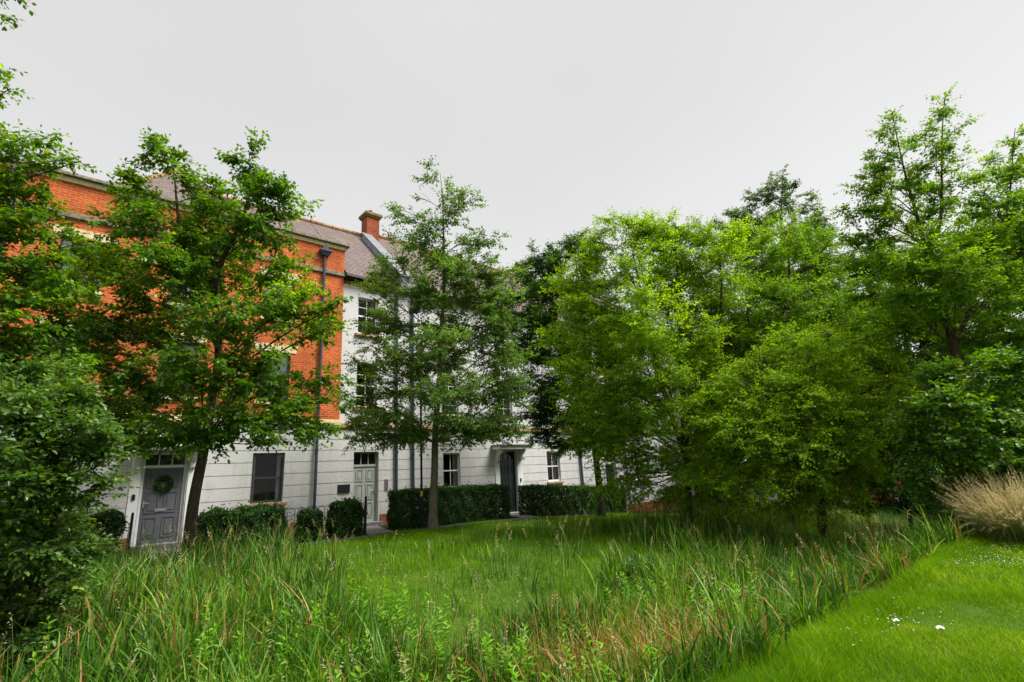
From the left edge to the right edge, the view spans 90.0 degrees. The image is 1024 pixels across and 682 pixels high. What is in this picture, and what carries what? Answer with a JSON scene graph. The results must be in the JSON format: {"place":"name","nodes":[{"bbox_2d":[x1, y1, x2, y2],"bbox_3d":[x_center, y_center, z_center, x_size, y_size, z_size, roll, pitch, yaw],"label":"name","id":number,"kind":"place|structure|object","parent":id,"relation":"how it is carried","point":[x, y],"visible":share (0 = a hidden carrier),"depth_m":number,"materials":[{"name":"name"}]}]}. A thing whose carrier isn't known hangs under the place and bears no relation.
{"place":"outdoors","nodes":[
{"label":"outdoors","id":0,"kind":"place"},
{"bbox_2d":[0,506,946,681],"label":"seed heads","id":1,"kind":"object","parent":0,"point":[405,665],"visible":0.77,"depth_m":6.84,"materials":[{"name":"plant"}]},
{"bbox_2d":[224,508,725,552],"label":"path","id":2,"kind":"structure","parent":0,"point":[378,534],"depth_m":15.81,"materials":[{"name":"grey concrete"}]},
{"bbox_2d":[0,0,1023,457],"label":"sky","id":3,"kind":"structure","parent":0,"point":[561,113],"materials":[{"name":"white"}]},
{"bbox_2d":[26,460,1023,681],"bbox_3d":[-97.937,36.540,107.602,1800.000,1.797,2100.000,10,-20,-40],"label":"ground","id":4,"kind":"structure","parent":0,"point":[877,514],"depth_m":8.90,"materials":[{"name":"green plant"}]},
{"bbox_2d":[0,0,128,419],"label":"street tree","id":5,"kind":"object","parent":4,"relation":"on","point":[35,280],"visible":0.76,"depth_m":9.42,"materials":[{"name":"green plant"}]},
{"bbox_2d":[2,505,129,564],"bbox_3d":[-11.688,3.914,9.340,7.757,1.405,1.338,10,-20,-40],"label":"hedge","id":6,"kind":"object","parent":4,"relation":"on","point":[115,517],"visible":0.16,"depth_m":11.36,"materials":[{"name":"green plant"}]},
{"bbox_2d":[0,339,148,667],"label":"shrub","id":7,"kind":"object","parent":4,"relation":"on","point":[32,544],"visible":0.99,"depth_m":5.40,"materials":[{"name":"green plant"}]},
{"bbox_2d":[77,512,133,558],"bbox_3d":[-11.325,3.925,8.981,7.534,1.160,0.064,10,-20,-40],"label":"railing","id":8,"kind":"object","parent":4,"relation":"on","point":[130,527],"visible":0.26,"depth_m":11.34,"materials":[{"name":"black metal"}]},
{"bbox_2d":[131,548,179,559],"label":"doorstep path","id":9,"kind":"structure","parent":4,"relation":"on","point":[162,551],"depth_m":13.07,"materials":[{"name":"grey concrete"}]},
{"bbox_2d":[0,156,349,553],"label":"brick house","id":10,"kind":"structure","parent":4,"relation":"on","point":[296,479],"depth_m":15.52,"materials":[{"name":"orange brick"}]},
{"bbox_2d":[39,336,87,376],"bbox_3d":[-11.802,0.505,13.451,0.940,1.670,0.084,10,-20,-40],"label":"window","id":11,"kind":"structure","parent":10,"relation":"in","point":[81,336],"depth_m":13.50,"materials":[{"name":"grey glass"}]},
{"bbox_2d":[56,236,103,287],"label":"window","id":12,"kind":"structure","parent":10,"relation":"in","point":[63,242],"depth_m":14.09,"materials":[{"name":"grey glass"}]},
{"bbox_2d":[133,453,187,545],"bbox_3d":[-9.946,4.312,14.461,1.240,2.600,0.961,10,-20,-40],"label":"door","id":13,"kind":"structure","parent":10,"relation":"in","point":[153,506],"depth_m":14.11,"materials":[{"name":"wood"}]},
{"bbox_2d":[153,475,173,492],"bbox_3d":[-9.667,3.978,14.214,0.494,0.517,0.192,10,-20,-40],"label":"wreath","id":14,"kind":"object","parent":10,"relation":"attached to","point":[169,486],"visible":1,"depth_m":14.18,"materials":[{"name":"green plant"}]},
{"bbox_2d":[157,342,196,395],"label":"window","id":15,"kind":"structure","parent":10,"relation":"in","point":[188,345],"depth_m":15.37,"materials":[{"name":"grey glass"}]},
{"bbox_2d":[168,273,204,304],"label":"window","id":16,"kind":"structure","parent":10,"relation":"in","point":[188,289],"depth_m":15.77,"materials":[{"name":"grey glass"}]},
{"bbox_2d":[250,453,283,503],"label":"window","id":17,"kind":"structure","parent":10,"relation":"in","point":[267,469],"depth_m":17.16,"materials":[{"name":"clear glass"}]},
{"bbox_2d":[257,352,289,399],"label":"window","id":18,"kind":"structure","parent":10,"relation":"in","point":[284,369],"depth_m":17.15,"materials":[{"name":"grey glass"}]},
{"bbox_2d":[265,280,293,318],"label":"window","id":19,"kind":"structure","parent":10,"relation":"in","point":[272,280],"depth_m":17.81,"materials":[{"name":"grey glass"}]},
{"bbox_2d":[56,126,362,554],"bbox_3d":[-7.243,0.096,11.895,7.154,9.839,5.326,-13,-18,33],"label":"street tree","id":20,"kind":"object","parent":4,"relation":"on","point":[183,267],"visible":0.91,"depth_m":11.13,"materials":[{"name":"green plant"}]},
{"bbox_2d":[196,499,292,553],"bbox_3d":[-6.951,4.746,13.258,2.538,1.281,1.482,10,-20,-40],"label":"hedge","id":21,"kind":"object","parent":4,"relation":"on","point":[249,513],"visible":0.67,"depth_m":12.94,"materials":[{"name":"green plant"}]},
{"bbox_2d":[197,496,366,549],"bbox_3d":[-5.714,4.990,14.170,5.357,1.160,2.162,32,-37,-65],"label":"railing","id":22,"kind":"object","parent":4,"relation":"on","point":[345,513],"visible":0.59,"depth_m":13.82,"materials":[{"name":"black metal"}]},
{"bbox_2d":[293,505,328,541],"bbox_3d":[-5.587,5.055,14.161,0.920,0.997,0.923,10,-20,-40],"label":"evergreen bush","id":23,"kind":"object","parent":4,"relation":"on","point":[305,514],"visible":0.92,"depth_m":13.96,"materials":[{"name":"green plant"}]},
{"bbox_2d":[323,495,367,538],"bbox_3d":[-4.848,5.085,14.808,1.282,1.178,1.158,10,-20,-40],"label":"evergreen bush","id":24,"kind":"object","parent":4,"relation":"on","point":[351,515],"visible":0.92,"depth_m":14.59,"materials":[{"name":"green plant"}]},
{"bbox_2d":[310,210,409,526],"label":"white house","id":25,"kind":"structure","parent":4,"relation":"on","point":[373,475],"depth_m":18.96,"materials":[{"name":"paint"}]},
{"bbox_2d":[353,452,376,521],"bbox_3d":[-5.491,5.137,18.404,1.150,2.590,0.961,10,-20,-40],"label":"door","id":26,"kind":"structure","parent":25,"relation":"in","point":[365,463],"depth_m":18.17,"materials":[{"name":"white wood"}]},
{"bbox_2d":[356,364,375,406],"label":"window","id":27,"kind":"structure","parent":25,"relation":"in","point":[360,380],"depth_m":20.20,"materials":[{"name":"white paint"}]},
{"bbox_2d":[357,298,376,333],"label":"window","id":28,"kind":"structure","parent":25,"relation":"in","point":[361,307],"depth_m":20.86,"materials":[{"name":"glass"}]},
{"bbox_2d":[363,525,392,533],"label":"doorstep path","id":29,"kind":"structure","parent":4,"relation":"on","point":[375,529],"depth_m":15.98,"materials":[{"name":"grey concrete"}]},
{"bbox_2d":[415,343,424,527],"bbox_3d":[-2.958,2.939,16.657,0.351,6.100,0.351,-10,-16,25],"label":"lamp post","id":30,"kind":"object","parent":4,"relation":"on","point":[421,502],"visible":0.54,"depth_m":16.18,"materials":[{"name":"black metal"}]},
{"bbox_2d":[27,563,832,681],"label":"leafy weeds","id":31,"kind":"object","parent":4,"relation":"on","point":[517,650],"visible":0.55,"depth_m":5.66,"materials":[{"name":"green plant"}]},
{"bbox_2d":[333,155,539,530],"bbox_3d":[-2.410,0.167,16.250,6.587,11.416,4.971,-4,-15,2],"label":"street tree","id":32,"kind":"object","parent":4,"relation":"on","point":[440,336],"visible":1,"depth_m":15.79,"materials":[{"name":"green plant"}]},
{"bbox_2d":[384,481,510,529],"bbox_3d":[-2.041,5.559,17.516,4.870,1.448,1.284,10,-20,-40],"label":"hedge","id":33,"kind":"object","parent":4,"relation":"on","point":[487,497],"visible":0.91,"depth_m":17.14,"materials":[{"name":"green plant"}]},
{"bbox_2d":[348,235,585,516],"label":"white house","id":34,"kind":"structure","parent":4,"relation":"on","point":[510,466],"depth_m":22.31,"materials":[{"name":"paint"}]},
{"bbox_2d":[442,377,457,415],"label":"window","id":35,"kind":"structure","parent":34,"relation":"in","point":[449,387],"depth_m":21.67,"materials":[{"name":"white paint"}]},
{"bbox_2d":[443,453,458,485],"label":"window","id":36,"kind":"structure","parent":34,"relation":"in","point":[450,461],"depth_m":20.94,"materials":[{"name":"black glass"}]},
{"bbox_2d":[497,382,511,417],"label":"window","id":37,"kind":"structure","parent":34,"relation":"in","point":[509,405],"depth_m":23.42,"materials":[{"name":"white paint"}]},
{"bbox_2d":[500,451,516,511],"bbox_3d":[-0.487,6.124,22.626,1.150,2.770,0.961,10,-20,-40],"label":"door","id":38,"kind":"structure","parent":34,"relation":"in","point":[507,466],"depth_m":22.43,"materials":[{"name":"grey wood"}]},
{"bbox_2d":[546,451,559,481],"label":"window","id":39,"kind":"structure","parent":34,"relation":"in","point":[553,466],"depth_m":24.60,"materials":[{"name":"white paint"}]},
{"bbox_2d":[0,490,980,681],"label":"reeds","id":40,"kind":"object","parent":4,"relation":"on","point":[96,653],"visible":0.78,"depth_m":6.65,"materials":[{"name":"green plant"}]},
{"bbox_2d":[510,514,537,517],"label":"doorstep path","id":41,"kind":"structure","parent":4,"relation":"on","point":[520,516],"depth_m":19.87,"materials":[{"name":"grey concrete"}]},
{"bbox_2d":[516,482,626,515],"bbox_3d":[2.808,6.979,22.526,6.592,1.750,1.233,10,-20,-40],"label":"hedge","id":42,"kind":"object","parent":4,"relation":"on","point":[553,502],"visible":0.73,"depth_m":21.45,"materials":[{"name":"green plant"}]},
{"bbox_2d":[498,227,665,517],"bbox_3d":[2.553,1.180,20.177,7.135,11.425,4.981,-1,-15,-8],"label":"street tree","id":43,"kind":"object","parent":4,"relation":"on","point":[534,308],"visible":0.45,"depth_m":19.97,"materials":[{"name":"green plant"}]},
{"bbox_2d":[565,294,695,511],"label":"white house","id":44,"kind":"structure","parent":4,"relation":"on","point":[589,472],"depth_m":28.30,"materials":[{"name":"paint"}]},
{"bbox_2d":[605,457,615,482],"bbox_3d":[4.867,7.285,27.110,1.100,2.850,0.961,10,-20,-40],"label":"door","id":45,"kind":"structure","parent":44,"relation":"in","point":[612,470],"depth_m":26.95,"materials":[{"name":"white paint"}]},
{"bbox_2d":[529,205,767,525],"bbox_3d":[4.724,0.706,15.514,7.743,10.102,6.625,10,-20,-40],"label":"broadleaf tree","id":46,"kind":"object","parent":4,"relation":"on","point":[670,377],"visible":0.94,"depth_m":14.40,"materials":[{"name":"green plant"}]},
{"bbox_2d":[316,522,1023,644],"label":"clover flowers","id":47,"kind":"object","parent":4,"relation":"on","point":[849,628],"visible":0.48,"depth_m":7.71,"materials":[{"name":"white plant"}]},
{"bbox_2d":[683,339,765,474],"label":"distant tree","id":48,"kind":"object","parent":4,"relation":"on","point":[695,386],"depth_m":44.72,"materials":[{"name":"green plant"}]},
{"bbox_2d":[691,433,809,495],"bbox_3d":[16.922,9.305,37.908,12.297,9.274,6.313,-4,-15,2],"label":"shrub","id":49,"kind":"object","parent":4,"relation":"on","point":[757,466],"depth_m":37.42,"materials":[{"name":"green plant"}]},
{"bbox_2d":[685,312,831,474],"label":"distant tree","id":50,"kind":"object","parent":4,"relation":"on","point":[719,412],"visible":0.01,"depth_m":31.85,"materials":[{"name":"green plant"}]},
{"bbox_2d":[705,164,877,505],"bbox_3d":[14.322,-0.087,26.891,7.710,17.640,8.028,10,-20,-40],"label":"distant tree","id":51,"kind":"object","parent":4,"relation":"on","point":[783,186],"visible":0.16,"depth_m":26.80,"materials":[{"name":"green plant"}]},
{"bbox_2d":[680,206,910,526],"bbox_3d":[9.332,1.201,18.088,9.405,10.870,7.323,10,-20,-40],"label":"broadleaf tree","id":52,"kind":"object","parent":4,"relation":"on","point":[777,292],"visible":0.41,"depth_m":16.54,"materials":[{"name":"green plant"}]},
{"bbox_2d":[665,310,928,539],"bbox_3d":[7.600,2.480,13.215,6.099,6.384,5.467,10,-20,-40],"label":"broadleaf tree","id":53,"kind":"object","parent":4,"relation":"on","point":[812,399],"visible":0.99,"depth_m":12.56,"materials":[{"name":"green plant"}]},
{"bbox_2d":[764,292,929,463],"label":"distant tree","id":54,"kind":"object","parent":4,"relation":"on","point":[863,314],"visible":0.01,"depth_m":29.54,"materials":[{"name":"green plant"}]},
{"bbox_2d":[682,529,1023,681],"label":"lawn grass","id":55,"kind":"structure","parent":4,"relation":"on","point":[818,641],"depth_m":4.63,"materials":[{"name":"green plant"}]},
{"bbox_2d":[826,247,977,497],"bbox_3d":[22.745,2.054,30.144,11.622,15.769,9.100,0,-15,-11],"label":"distant tree","id":56,"kind":"object","parent":4,"relation":"on","point":[856,275],"visible":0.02,"depth_m":30.03,"materials":[{"name":"green plant"}]},
{"bbox_2d":[847,372,958,528],"bbox_3d":[13.397,4.061,17.214,4.696,5.628,4.080,10,-20,-40],"label":"shrub","id":57,"kind":"object","parent":4,"relation":"on","point":[886,492],"visible":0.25,"depth_m":16.48,"materials":[{"name":"green plant"}]},
{"bbox_2d":[827,82,1023,485],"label":"birch tree","id":58,"kind":"object","parent":4,"relation":"on","point":[940,297],"visible":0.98,"depth_m":12.84,"materials":[{"name":"green plant"}]},
{"bbox_2d":[935,625,944,629],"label":"paper litter","id":59,"kind":"object","parent":4,"relation":"on","point":[939,627],"visible":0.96,"depth_m":4.66,"materials":[{"name":"white paper"}]},
{"bbox_2d":[877,341,1023,534],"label":"hazel bush","id":60,"kind":"object","parent":4,"relation":"on","point":[987,413],"visible":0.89,"depth_m":10.37,"materials":[{"name":"green plant"}]},
{"bbox_2d":[905,220,1023,493],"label":"distant tree","id":61,"kind":"object","parent":4,"relation":"on","point":[967,329],"visible":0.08,"depth_m":26.78,"materials":[{"name":"green plant"}]},
{"bbox_2d":[739,480,797,504],"bbox_3d":[14.509,8.630,29.436,2.080,1.470,4.110,-2,-15,-3],"label":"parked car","id":62,"kind":"object","parent":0,"point":[774,498],"visible":0.06,"depth_m":27.57,"materials":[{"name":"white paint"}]},
{"bbox_2d":[701,495,941,507],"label":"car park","id":63,"kind":"structure","parent":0,"point":[893,504],"depth_m":28.65,"materials":[{"name":"grey asphalt"}]},
{"bbox_2d":[825,479,904,504],"bbox_3d":[19.622,8.278,28.496,4.110,1.470,2.080,-6,-15,12],"label":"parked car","id":64,"kind":"object","parent":63,"relation":"on","point":[871,495],"visible":0.08,"depth_m":27.68,"materials":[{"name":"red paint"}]},
{"bbox_2d":[926,464,1023,546],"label":"ornamental grass","id":65,"kind":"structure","parent":0,"point":[1000,518],"depth_m":8.93,"materials":[{"name":"plant"}]}
]}

